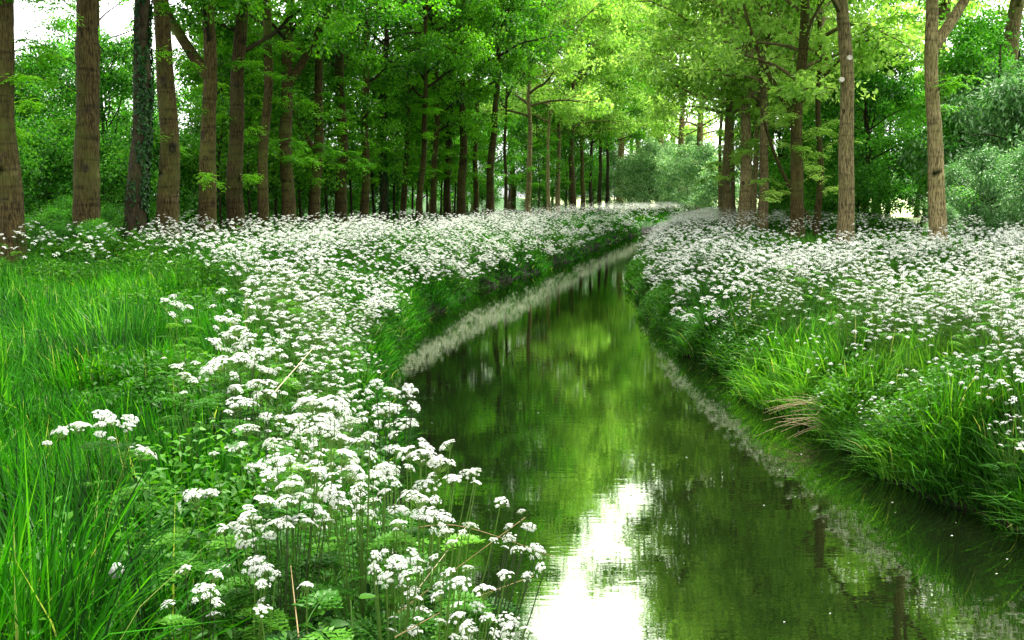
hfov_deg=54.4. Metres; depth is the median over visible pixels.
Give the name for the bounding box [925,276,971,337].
cow parsley
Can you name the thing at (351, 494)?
cow parsley
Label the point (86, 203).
avenue tree
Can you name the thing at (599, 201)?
avenue tree
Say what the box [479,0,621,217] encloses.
avenue tree
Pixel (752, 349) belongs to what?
cow parsley
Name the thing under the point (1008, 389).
cow parsley
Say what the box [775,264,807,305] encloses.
cow parsley
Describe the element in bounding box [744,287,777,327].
cow parsley
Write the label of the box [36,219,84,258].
woodland shrub
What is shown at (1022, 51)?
leafy tree
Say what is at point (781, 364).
grass
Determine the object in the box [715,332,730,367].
cow parsley
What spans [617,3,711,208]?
yellow green tree
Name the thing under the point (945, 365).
cow parsley
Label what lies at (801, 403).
dry reed clump
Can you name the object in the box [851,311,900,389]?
cow parsley
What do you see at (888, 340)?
cow parsley
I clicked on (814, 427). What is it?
dry reed clump
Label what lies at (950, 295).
cow parsley
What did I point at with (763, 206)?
avenue tree
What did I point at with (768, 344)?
cow parsley
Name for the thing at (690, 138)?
pale bush
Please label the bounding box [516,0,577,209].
tall woodland tree
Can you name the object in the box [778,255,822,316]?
cow parsley
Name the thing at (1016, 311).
cow parsley
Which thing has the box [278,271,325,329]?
cow parsley
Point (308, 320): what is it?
cow parsley
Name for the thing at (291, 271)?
cow parsley
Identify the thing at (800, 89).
avenue tree
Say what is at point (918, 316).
cow parsley
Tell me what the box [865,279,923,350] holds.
cow parsley
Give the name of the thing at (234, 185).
avenue tree
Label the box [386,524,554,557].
withered plant
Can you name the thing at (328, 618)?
ground cover
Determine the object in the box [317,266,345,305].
cow parsley
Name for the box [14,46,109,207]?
woodland tree
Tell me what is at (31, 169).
woodland shrub
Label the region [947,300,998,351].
cow parsley
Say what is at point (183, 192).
woodland shrub
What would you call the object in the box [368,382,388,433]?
cow parsley
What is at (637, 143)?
yellow green tree
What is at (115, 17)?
sky
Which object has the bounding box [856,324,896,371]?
cow parsley
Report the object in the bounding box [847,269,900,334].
cow parsley
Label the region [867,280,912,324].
cow parsley
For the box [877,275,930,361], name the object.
cow parsley
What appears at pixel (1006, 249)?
cow parsley
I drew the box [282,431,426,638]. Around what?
cow parsley
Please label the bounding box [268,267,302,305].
cow parsley
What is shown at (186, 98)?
woodland tree
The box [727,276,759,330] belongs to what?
cow parsley
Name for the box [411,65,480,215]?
sapling
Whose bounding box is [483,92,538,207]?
woodland tree
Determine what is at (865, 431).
cow parsley
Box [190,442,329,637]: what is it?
cow parsley
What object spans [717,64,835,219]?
leafy tree
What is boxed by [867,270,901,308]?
cow parsley
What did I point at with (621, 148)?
yellow green tree
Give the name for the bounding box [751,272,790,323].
cow parsley
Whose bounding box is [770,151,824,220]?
bank shrub
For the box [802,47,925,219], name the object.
leafy tree
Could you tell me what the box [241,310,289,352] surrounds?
cow parsley
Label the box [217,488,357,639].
cow parsley
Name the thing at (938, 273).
cow parsley
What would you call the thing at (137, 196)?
avenue tree
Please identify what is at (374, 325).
cow parsley
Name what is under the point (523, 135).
sapling
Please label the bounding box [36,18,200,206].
woodland tree
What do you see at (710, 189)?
pale bush
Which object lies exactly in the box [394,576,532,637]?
withered plant
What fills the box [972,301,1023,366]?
cow parsley
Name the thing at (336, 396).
cow parsley
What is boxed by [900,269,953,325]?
cow parsley
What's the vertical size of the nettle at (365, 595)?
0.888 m
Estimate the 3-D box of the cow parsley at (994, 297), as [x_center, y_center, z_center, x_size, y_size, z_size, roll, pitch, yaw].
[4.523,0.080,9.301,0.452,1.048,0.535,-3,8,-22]
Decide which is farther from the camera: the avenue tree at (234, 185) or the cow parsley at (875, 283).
the avenue tree at (234, 185)
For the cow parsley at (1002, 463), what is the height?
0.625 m
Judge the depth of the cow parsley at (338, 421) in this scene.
6.29 m
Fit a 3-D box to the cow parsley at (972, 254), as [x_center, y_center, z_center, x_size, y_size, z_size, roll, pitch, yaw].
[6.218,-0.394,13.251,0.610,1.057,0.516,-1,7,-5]
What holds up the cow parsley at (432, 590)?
on the ground at (649, 229)
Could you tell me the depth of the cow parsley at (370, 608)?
3.28 m
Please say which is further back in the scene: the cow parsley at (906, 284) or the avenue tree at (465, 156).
the avenue tree at (465, 156)
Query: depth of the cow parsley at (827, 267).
12.44 m
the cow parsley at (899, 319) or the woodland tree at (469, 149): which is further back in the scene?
the woodland tree at (469, 149)
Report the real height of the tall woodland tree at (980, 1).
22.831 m
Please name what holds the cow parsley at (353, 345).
on the ground at (649, 229)
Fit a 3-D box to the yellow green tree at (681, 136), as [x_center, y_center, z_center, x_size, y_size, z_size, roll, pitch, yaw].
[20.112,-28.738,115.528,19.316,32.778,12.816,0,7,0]
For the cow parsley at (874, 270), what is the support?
on the ground at (649, 229)
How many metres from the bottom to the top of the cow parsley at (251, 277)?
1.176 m
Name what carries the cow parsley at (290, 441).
on the ground at (649, 229)
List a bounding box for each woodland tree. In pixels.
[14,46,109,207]
[15,31,108,193]
[32,0,192,137]
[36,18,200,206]
[101,75,193,218]
[158,24,278,224]
[175,24,298,218]
[192,0,295,214]
[270,86,334,222]
[360,89,455,216]
[376,97,472,215]
[423,89,499,206]
[446,31,521,211]
[451,84,534,201]
[453,90,502,211]
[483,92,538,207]
[493,41,551,210]
[497,101,567,210]
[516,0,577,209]
[516,150,594,209]
[545,120,613,195]
[577,134,634,198]
[585,116,635,204]
[641,0,869,219]
[734,42,832,164]
[790,0,924,154]
[848,0,925,218]
[889,0,984,224]
[898,0,1023,131]
[974,0,1023,145]
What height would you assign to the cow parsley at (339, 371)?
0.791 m
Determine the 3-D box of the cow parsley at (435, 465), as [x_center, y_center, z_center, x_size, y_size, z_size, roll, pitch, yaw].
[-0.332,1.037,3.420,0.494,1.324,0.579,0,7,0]
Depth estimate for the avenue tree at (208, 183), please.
31.86 m
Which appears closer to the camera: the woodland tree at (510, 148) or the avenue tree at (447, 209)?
the avenue tree at (447, 209)
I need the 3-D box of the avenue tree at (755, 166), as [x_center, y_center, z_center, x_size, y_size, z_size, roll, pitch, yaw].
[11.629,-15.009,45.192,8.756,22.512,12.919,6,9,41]
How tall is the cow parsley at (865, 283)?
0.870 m
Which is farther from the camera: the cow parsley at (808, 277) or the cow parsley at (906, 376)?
the cow parsley at (808, 277)
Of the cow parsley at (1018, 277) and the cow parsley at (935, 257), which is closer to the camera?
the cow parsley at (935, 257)
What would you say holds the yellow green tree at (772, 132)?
on the ground at (649, 229)
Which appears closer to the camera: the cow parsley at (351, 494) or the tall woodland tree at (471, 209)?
the cow parsley at (351, 494)
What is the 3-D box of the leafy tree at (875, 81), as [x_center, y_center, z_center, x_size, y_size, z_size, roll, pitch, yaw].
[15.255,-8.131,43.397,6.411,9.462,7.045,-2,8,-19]
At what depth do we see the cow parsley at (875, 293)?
10.94 m
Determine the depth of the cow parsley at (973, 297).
9.11 m
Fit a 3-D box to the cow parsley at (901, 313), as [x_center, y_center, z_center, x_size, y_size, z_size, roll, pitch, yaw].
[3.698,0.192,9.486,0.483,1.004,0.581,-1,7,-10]
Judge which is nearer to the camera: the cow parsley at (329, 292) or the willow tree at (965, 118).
the cow parsley at (329, 292)
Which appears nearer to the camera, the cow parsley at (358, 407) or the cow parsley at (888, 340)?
the cow parsley at (358, 407)
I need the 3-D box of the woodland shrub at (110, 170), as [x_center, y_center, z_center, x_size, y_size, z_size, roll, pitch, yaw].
[-12.620,-3.984,30.802,4.258,3.927,3.778,6,10,42]
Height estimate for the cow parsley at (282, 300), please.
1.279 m
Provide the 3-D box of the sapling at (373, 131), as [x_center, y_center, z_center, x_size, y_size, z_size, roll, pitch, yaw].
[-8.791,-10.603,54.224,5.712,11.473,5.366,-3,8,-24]
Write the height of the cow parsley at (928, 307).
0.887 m
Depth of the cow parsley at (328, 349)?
7.70 m
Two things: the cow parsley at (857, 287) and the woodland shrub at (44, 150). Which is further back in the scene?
the woodland shrub at (44, 150)
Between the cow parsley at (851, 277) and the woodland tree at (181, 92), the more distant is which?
the woodland tree at (181, 92)
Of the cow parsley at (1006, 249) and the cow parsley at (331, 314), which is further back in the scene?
the cow parsley at (1006, 249)
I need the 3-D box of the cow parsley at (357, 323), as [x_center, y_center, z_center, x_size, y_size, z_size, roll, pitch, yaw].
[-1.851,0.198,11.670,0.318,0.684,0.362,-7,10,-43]
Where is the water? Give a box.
[382,227,1023,639]
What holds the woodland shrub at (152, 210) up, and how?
on the ground at (649, 229)
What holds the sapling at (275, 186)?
on the ground at (649, 229)
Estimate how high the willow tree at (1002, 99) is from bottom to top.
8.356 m
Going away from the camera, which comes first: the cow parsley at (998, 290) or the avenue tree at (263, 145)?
the cow parsley at (998, 290)
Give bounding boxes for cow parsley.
[0,201,1023,549]
[104,444,198,598]
[143,489,265,639]
[145,357,258,501]
[150,294,204,386]
[160,564,224,639]
[188,521,279,632]
[189,347,280,477]
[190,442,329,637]
[196,310,271,435]
[209,281,288,376]
[217,316,285,408]
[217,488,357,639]
[218,306,294,405]
[219,379,312,542]
[221,239,266,313]
[221,555,289,639]
[224,290,276,361]
[224,354,320,454]
[228,248,270,308]
[234,278,282,333]
[235,438,347,639]
[237,261,304,343]
[237,333,316,439]
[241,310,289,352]
[242,396,384,630]
[244,276,290,331]
[244,287,292,319]
[244,382,305,456]
[246,259,292,308]
[247,265,306,333]
[249,259,306,319]
[254,257,315,322]
[254,476,336,563]
[254,604,272,639]
[255,271,324,350]
[256,278,300,346]
[257,326,326,428]
[258,422,334,516]
[261,277,297,318]
[263,260,302,303]
[264,581,353,639]
[265,258,307,317]
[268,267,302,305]
[271,269,316,329]
[271,318,318,393]
[271,440,339,503]
[272,270,320,315]
[274,287,333,386]
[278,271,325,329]
[278,437,332,487]
[280,393,351,481]
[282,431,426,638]
[285,287,340,372]
[285,346,337,448]
[285,444,343,526]
[286,414,346,479]
[288,250,334,307]
[291,302,349,370]
[292,261,324,308]
[292,356,362,435]
[292,424,348,464]
[294,291,342,361]
[294,303,328,344]
[294,394,374,487]
[295,296,345,357]
[295,332,341,422]
[297,319,336,388]
[297,360,371,473]
[300,308,340,367]
[300,345,341,413]
[302,300,344,356]
[303,284,333,319]
[303,342,364,431]
[304,258,344,305]
[304,288,348,350]
[304,308,336,340]
[306,380,377,472]
[309,282,334,317]
[309,318,357,369]
[310,297,345,340]
[311,299,347,349]
[311,330,349,367]
[312,391,368,505]
[313,306,346,353]
[314,492,363,566]
[315,309,351,362]
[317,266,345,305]
[322,334,348,385]
[323,369,370,453]
[323,390,375,494]
[326,331,361,373]
[330,328,357,365]
[333,302,360,344]
[334,303,362,335]
[334,320,371,370]
[335,295,357,327]
[335,379,436,612]
[336,291,355,325]
[339,473,429,639]
[342,308,371,358]
[342,322,373,372]
[343,393,388,462]
[345,348,374,392]
[346,327,370,362]
[347,548,454,639]
[349,318,374,367]
[349,438,485,639]
[350,511,395,591]
[352,354,381,396]
[354,300,376,330]
[354,306,374,346]
[360,354,387,372]
[361,312,379,337]
[361,314,381,349]
[362,294,384,343]
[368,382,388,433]
[388,553,459,639]
[390,490,496,639]
[414,496,524,639]
[414,565,513,639]
[415,509,545,639]
[434,611,534,639]
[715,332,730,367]
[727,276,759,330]
[727,301,749,330]
[734,307,754,347]
[741,286,774,331]
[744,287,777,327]
[744,310,766,335]
[745,338,762,368]
[746,281,783,327]
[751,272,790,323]
[754,329,778,360]
[759,281,799,322]
[762,265,801,313]
[764,286,806,338]
[765,279,784,310]
[767,251,805,310]
[771,285,803,332]
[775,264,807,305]
[775,294,808,324]
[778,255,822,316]
[781,264,823,329]
[782,306,809,342]
[784,270,816,300]
[785,268,814,298]
[796,334,824,383]
[798,283,833,337]
[806,357,840,405]
[807,259,837,306]
[808,392,828,427]
[810,253,861,310]
[810,260,863,311]
[816,279,866,352]
[818,267,865,339]
[819,265,854,309]
[819,288,870,360]
[829,308,861,343]
[830,249,878,308]
[834,289,882,351]
[835,284,868,317]
[837,246,881,296]
[837,261,872,308]
[837,283,895,355]
[839,264,880,332]
[843,295,879,343]
[844,279,898,351]
[844,339,880,394]
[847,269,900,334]
[851,250,890,298]
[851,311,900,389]
[853,244,893,301]
[854,269,878,307]
[856,263,894,305]
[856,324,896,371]
[857,259,888,299]
[857,273,893,322]
[857,276,904,344]
[858,396,884,436]
[858,412,880,463]
[863,266,907,358]
[864,402,896,447]
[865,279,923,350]
[866,291,925,352]
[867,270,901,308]
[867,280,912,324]
[868,297,913,360]
[868,304,919,355]
[870,250,921,310]
[870,290,909,342]
[871,318,912,367]
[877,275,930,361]
[877,291,933,346]
[879,288,937,353]
[880,269,918,304]
[880,286,934,345]
[882,369,928,421]
[883,263,930,326]
[887,291,935,333]
[887,317,935,374]
[887,318,936,386]
[888,294,925,334]
[891,297,934,323]
[895,301,939,334]
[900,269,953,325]
[901,256,950,319]
[901,259,952,309]
[905,272,962,350]
[907,291,939,326]
[908,262,969,332]
[912,272,943,302]
[912,309,952,349]
[913,300,958,354]
[914,265,969,330]
[915,273,957,318]
[918,294,973,360]
[918,313,968,372]
[924,283,975,333]
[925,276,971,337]
[925,287,976,348]
[928,274,980,346]
[928,300,992,373]
[928,352,973,384]
[929,283,969,332]
[930,275,987,328]
[931,278,990,353]
[937,263,982,305]
[937,279,999,372]
[938,270,1007,343]
[943,269,991,326]
[944,282,1004,349]
[945,353,978,414]
[947,273,1019,343]
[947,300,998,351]
[947,311,996,353]
[950,263,1005,317]
[951,269,995,315]
[952,267,980,283]
[954,285,1023,371]
[955,267,1004,325]
[956,251,1000,284]
[956,375,1008,441]
[957,254,1014,322]
[959,283,1007,334]
[961,275,1021,334]
[962,306,1011,346]
[964,272,1021,333]
[968,311,1019,351]
[969,293,1013,339]
[972,269,1009,308]
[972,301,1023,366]
[972,316,1023,390]
[972,343,1023,422]
[973,257,1021,331]
[973,271,1019,320]
[973,279,1023,349]
[974,264,1023,344]
[979,331,1023,376]
[979,414,1023,497]
[983,301,1023,363]
[983,329,1023,397]
[985,323,1023,375]
[988,312,1023,348]
[989,362,1023,459]
[991,353,1023,436]
[992,245,1023,294]
[994,248,1023,296]
[994,414,1023,493]
[998,248,1023,283]
[998,290,1023,365]
[999,263,1022,299]
[1003,280,1023,318]
[1007,251,1023,295]
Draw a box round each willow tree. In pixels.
[883,45,1023,221]
[906,102,988,220]
[915,51,1023,197]
[943,64,1023,225]
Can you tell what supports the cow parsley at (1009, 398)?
on the ground at (649, 229)
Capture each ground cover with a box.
[0,216,579,639]
[624,225,1023,480]
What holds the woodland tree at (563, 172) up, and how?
on the ground at (649, 229)
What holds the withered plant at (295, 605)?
on the ground at (649, 229)
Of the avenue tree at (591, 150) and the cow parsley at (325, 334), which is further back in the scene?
the avenue tree at (591, 150)
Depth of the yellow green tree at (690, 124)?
144.77 m
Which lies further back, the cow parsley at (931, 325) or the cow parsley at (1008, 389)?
the cow parsley at (931, 325)
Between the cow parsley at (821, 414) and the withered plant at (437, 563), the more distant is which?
the cow parsley at (821, 414)
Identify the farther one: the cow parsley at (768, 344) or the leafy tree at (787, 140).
the leafy tree at (787, 140)
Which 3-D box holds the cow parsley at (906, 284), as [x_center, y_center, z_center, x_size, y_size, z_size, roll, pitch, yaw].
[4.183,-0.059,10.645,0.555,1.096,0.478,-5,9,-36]
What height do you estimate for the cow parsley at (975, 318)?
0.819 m
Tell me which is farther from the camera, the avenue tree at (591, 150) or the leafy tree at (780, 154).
the avenue tree at (591, 150)
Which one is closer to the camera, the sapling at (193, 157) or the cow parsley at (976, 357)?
the cow parsley at (976, 357)
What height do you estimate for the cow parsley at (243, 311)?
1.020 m
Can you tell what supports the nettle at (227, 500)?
on the ground at (649, 229)
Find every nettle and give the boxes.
[151,582,188,623]
[206,476,244,555]
[222,586,267,636]
[252,605,304,638]
[273,533,317,620]
[280,449,325,572]
[293,619,349,632]
[296,537,345,637]
[311,507,358,637]
[325,593,375,639]
[348,574,403,639]
[376,522,420,636]
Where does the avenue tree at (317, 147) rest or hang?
on the ground at (649, 229)
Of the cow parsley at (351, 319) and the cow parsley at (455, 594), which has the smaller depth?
the cow parsley at (455, 594)
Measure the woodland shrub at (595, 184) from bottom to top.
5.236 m
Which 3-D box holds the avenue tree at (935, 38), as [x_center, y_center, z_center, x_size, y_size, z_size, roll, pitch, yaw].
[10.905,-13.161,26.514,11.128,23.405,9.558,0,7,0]
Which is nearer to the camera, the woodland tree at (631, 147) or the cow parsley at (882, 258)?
the cow parsley at (882, 258)
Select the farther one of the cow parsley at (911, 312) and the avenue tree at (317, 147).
the avenue tree at (317, 147)
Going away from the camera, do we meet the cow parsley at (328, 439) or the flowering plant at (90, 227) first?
the cow parsley at (328, 439)
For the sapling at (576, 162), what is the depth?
98.02 m
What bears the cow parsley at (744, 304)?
on the ground at (649, 229)
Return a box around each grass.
[0,208,716,639]
[613,214,1023,553]
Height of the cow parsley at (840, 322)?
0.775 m
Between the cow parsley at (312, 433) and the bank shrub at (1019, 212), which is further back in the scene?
the bank shrub at (1019, 212)
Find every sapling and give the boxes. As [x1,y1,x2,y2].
[157,9,280,231]
[184,12,309,228]
[223,2,333,229]
[251,20,365,230]
[293,22,384,227]
[314,33,408,221]
[327,30,434,219]
[356,46,437,219]
[387,77,450,217]
[392,66,470,217]
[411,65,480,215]
[432,78,489,216]
[499,84,579,212]
[535,80,599,212]
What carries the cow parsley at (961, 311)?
on the ground at (649, 229)
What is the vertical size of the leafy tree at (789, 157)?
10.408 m
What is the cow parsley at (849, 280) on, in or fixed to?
on the ground at (649, 229)
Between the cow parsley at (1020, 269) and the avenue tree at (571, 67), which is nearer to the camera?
the cow parsley at (1020, 269)
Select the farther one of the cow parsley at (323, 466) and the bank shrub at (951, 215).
the bank shrub at (951, 215)
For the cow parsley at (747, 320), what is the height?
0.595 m
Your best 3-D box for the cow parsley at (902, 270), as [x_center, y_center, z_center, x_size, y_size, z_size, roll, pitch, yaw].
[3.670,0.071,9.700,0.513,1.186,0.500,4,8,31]
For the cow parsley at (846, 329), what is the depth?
10.03 m
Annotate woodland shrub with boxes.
[15,108,70,218]
[15,114,115,217]
[17,109,113,216]
[19,140,54,218]
[25,206,70,249]
[25,215,54,253]
[36,126,181,234]
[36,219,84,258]
[40,194,106,242]
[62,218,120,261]
[101,202,133,246]
[107,122,198,231]
[123,196,155,235]
[151,137,226,230]
[181,135,278,228]
[225,156,302,226]
[245,154,329,225]
[279,172,348,222]
[305,146,370,219]
[321,167,392,220]
[347,177,409,217]
[390,177,425,215]
[425,163,480,214]
[466,172,503,212]
[513,173,550,210]
[543,169,588,210]
[576,170,612,208]
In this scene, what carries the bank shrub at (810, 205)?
on the ground at (649, 229)
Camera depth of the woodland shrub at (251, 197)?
42.07 m
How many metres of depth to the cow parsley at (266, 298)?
8.33 m
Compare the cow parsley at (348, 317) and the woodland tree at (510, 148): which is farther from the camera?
the woodland tree at (510, 148)
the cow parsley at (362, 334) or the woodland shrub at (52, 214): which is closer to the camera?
the cow parsley at (362, 334)
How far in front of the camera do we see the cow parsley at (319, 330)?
10.10 m
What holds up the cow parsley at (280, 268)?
on the ground at (649, 229)
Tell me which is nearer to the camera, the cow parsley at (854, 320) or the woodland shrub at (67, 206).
the cow parsley at (854, 320)
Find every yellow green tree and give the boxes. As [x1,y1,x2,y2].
[562,30,691,208]
[580,5,692,210]
[612,1,751,210]
[613,53,688,207]
[615,1,724,209]
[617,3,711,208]
[627,39,724,206]
[736,18,836,218]
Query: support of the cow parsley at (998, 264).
on the ground at (649, 229)
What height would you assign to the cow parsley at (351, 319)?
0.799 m
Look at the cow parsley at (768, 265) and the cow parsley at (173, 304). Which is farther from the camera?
the cow parsley at (768, 265)
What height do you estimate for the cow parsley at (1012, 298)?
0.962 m
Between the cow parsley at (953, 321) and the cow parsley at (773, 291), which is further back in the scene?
the cow parsley at (773, 291)
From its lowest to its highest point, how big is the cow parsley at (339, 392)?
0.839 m
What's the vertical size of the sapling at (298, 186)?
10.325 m
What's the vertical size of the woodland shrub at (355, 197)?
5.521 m
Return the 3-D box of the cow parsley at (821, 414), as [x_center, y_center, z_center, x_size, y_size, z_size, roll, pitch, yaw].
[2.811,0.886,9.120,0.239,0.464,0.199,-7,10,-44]
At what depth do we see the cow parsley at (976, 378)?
7.23 m
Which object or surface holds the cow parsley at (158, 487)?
on the ground at (649, 229)
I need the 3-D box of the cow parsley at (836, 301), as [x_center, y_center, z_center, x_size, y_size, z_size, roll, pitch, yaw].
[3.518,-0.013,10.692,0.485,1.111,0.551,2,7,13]
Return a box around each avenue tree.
[0,0,84,266]
[15,0,100,258]
[102,0,263,243]
[120,0,193,245]
[129,0,372,238]
[169,0,263,237]
[189,0,364,235]
[224,0,366,230]
[272,0,460,228]
[298,0,440,224]
[308,0,483,226]
[313,0,495,221]
[345,0,528,219]
[362,0,509,222]
[372,0,565,215]
[380,0,545,217]
[389,0,518,218]
[412,0,572,218]
[413,0,521,217]
[471,0,562,216]
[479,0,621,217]
[482,0,639,214]
[503,0,614,212]
[519,0,656,212]
[536,1,640,211]
[540,3,669,211]
[558,4,653,210]
[562,1,670,210]
[606,0,779,221]
[608,0,835,225]
[622,0,859,228]
[634,0,788,217]
[660,0,878,231]
[666,0,868,223]
[683,0,944,237]
[697,0,951,236]
[772,0,958,246]
[865,0,990,242]
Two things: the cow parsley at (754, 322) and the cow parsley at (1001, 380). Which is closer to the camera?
the cow parsley at (1001, 380)
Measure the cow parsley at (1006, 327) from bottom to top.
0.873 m
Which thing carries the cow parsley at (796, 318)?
on the ground at (649, 229)
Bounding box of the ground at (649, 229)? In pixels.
[189,197,1023,535]
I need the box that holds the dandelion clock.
[108,563,124,637]
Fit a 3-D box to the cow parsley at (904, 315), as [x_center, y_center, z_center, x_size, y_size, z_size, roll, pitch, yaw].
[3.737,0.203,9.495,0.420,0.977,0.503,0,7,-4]
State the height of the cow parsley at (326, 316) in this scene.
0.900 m
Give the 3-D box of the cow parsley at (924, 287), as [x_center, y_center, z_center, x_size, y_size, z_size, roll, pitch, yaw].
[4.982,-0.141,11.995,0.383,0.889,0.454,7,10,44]
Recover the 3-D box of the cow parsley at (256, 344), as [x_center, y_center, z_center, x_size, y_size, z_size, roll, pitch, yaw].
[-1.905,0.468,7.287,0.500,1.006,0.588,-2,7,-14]
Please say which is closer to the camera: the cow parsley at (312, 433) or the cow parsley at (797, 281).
the cow parsley at (312, 433)
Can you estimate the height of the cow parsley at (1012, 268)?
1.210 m
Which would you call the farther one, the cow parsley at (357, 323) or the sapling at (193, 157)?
the sapling at (193, 157)
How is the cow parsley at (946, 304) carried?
on the ground at (649, 229)
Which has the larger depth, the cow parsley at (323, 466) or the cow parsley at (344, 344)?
the cow parsley at (344, 344)
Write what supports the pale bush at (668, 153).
on the ground at (649, 229)
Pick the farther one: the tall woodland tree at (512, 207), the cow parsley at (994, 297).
the tall woodland tree at (512, 207)
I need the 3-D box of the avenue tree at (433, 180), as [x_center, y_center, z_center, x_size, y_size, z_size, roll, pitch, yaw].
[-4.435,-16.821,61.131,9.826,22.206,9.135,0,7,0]
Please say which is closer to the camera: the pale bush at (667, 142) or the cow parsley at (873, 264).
the cow parsley at (873, 264)
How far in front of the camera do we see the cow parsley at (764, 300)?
12.70 m
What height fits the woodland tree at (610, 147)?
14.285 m
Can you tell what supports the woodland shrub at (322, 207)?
on the ground at (649, 229)
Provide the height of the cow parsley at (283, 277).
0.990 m
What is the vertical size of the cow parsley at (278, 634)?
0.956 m
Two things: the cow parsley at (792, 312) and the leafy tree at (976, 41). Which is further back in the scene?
the leafy tree at (976, 41)
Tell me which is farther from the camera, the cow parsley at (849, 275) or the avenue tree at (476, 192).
the avenue tree at (476, 192)
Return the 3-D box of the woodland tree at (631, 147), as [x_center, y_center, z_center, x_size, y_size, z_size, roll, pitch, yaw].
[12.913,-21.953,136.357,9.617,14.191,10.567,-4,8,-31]
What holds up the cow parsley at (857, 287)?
on the ground at (649, 229)
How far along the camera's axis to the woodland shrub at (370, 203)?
60.43 m
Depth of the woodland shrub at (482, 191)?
95.08 m
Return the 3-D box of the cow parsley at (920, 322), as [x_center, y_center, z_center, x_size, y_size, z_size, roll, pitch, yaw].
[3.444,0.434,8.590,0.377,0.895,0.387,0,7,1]
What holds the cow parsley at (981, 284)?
on the ground at (649, 229)
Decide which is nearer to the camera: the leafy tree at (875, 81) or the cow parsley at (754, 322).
the cow parsley at (754, 322)
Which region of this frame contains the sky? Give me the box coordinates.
[14,0,1023,196]
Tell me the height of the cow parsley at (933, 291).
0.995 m
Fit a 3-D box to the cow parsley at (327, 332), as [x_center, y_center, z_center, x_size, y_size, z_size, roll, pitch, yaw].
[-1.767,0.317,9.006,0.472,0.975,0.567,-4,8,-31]
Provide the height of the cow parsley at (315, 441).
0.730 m
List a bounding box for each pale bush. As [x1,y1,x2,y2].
[589,146,638,208]
[605,150,648,209]
[616,136,677,211]
[631,136,676,205]
[639,143,691,209]
[654,141,717,209]
[663,132,712,207]
[669,138,740,211]
[678,153,739,218]
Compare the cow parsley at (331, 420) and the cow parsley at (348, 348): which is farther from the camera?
the cow parsley at (348, 348)
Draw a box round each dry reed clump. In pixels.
[755,414,831,438]
[764,393,823,421]
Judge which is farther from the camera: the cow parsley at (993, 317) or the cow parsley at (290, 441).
the cow parsley at (993, 317)
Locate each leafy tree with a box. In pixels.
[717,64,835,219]
[752,58,891,170]
[776,69,903,221]
[787,25,961,230]
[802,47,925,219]
[864,80,926,217]
[883,4,1023,217]
[886,86,923,217]
[890,80,949,208]
[912,16,1023,128]
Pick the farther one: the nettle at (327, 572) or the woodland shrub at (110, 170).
the woodland shrub at (110, 170)
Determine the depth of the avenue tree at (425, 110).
55.85 m
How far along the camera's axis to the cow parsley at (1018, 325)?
7.65 m
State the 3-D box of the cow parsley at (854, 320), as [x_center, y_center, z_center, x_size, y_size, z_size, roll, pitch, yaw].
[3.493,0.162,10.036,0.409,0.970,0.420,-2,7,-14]
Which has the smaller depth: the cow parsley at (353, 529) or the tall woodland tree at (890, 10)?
the cow parsley at (353, 529)
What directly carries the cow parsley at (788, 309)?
on the ground at (649, 229)
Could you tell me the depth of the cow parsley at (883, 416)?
8.03 m
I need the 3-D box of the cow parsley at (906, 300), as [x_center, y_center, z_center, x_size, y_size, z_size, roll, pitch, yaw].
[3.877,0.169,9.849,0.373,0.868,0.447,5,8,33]
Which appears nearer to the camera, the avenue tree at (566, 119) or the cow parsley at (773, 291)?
the cow parsley at (773, 291)
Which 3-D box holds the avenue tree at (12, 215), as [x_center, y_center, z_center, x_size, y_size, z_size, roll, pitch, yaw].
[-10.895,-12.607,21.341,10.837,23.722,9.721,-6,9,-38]
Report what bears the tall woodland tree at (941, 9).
on the ground at (649, 229)
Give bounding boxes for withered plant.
[274,349,311,391]
[290,565,298,637]
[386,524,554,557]
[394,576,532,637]
[398,517,525,612]
[413,526,466,594]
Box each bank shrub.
[752,157,812,225]
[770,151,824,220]
[803,155,889,230]
[813,159,901,232]
[919,159,1000,236]
[923,203,964,240]
[945,139,1023,241]
[954,140,1023,234]
[983,146,1023,240]
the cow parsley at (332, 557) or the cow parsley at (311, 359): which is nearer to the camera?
the cow parsley at (332, 557)
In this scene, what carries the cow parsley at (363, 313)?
on the ground at (649, 229)
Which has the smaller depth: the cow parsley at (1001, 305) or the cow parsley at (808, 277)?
the cow parsley at (1001, 305)
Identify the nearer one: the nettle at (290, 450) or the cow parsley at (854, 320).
the nettle at (290, 450)
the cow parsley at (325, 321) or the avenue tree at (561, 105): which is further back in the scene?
the avenue tree at (561, 105)
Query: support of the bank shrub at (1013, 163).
on the ground at (649, 229)
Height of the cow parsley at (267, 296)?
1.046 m
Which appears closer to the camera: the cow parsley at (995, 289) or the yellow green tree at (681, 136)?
the cow parsley at (995, 289)
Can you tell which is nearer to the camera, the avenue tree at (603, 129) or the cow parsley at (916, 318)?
the cow parsley at (916, 318)
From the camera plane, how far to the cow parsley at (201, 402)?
4.94 m
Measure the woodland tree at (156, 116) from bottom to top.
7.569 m
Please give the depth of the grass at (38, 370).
6.21 m
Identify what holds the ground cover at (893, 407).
on the ground at (649, 229)
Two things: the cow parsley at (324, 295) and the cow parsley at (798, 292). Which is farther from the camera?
the cow parsley at (324, 295)
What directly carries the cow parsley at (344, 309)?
on the ground at (649, 229)
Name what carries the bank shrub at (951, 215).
on the ground at (649, 229)
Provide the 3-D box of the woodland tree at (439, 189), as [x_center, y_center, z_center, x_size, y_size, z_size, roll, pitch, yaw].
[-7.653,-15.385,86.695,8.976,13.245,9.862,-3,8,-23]
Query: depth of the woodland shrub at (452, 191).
91.06 m
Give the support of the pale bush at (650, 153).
on the ground at (649, 229)

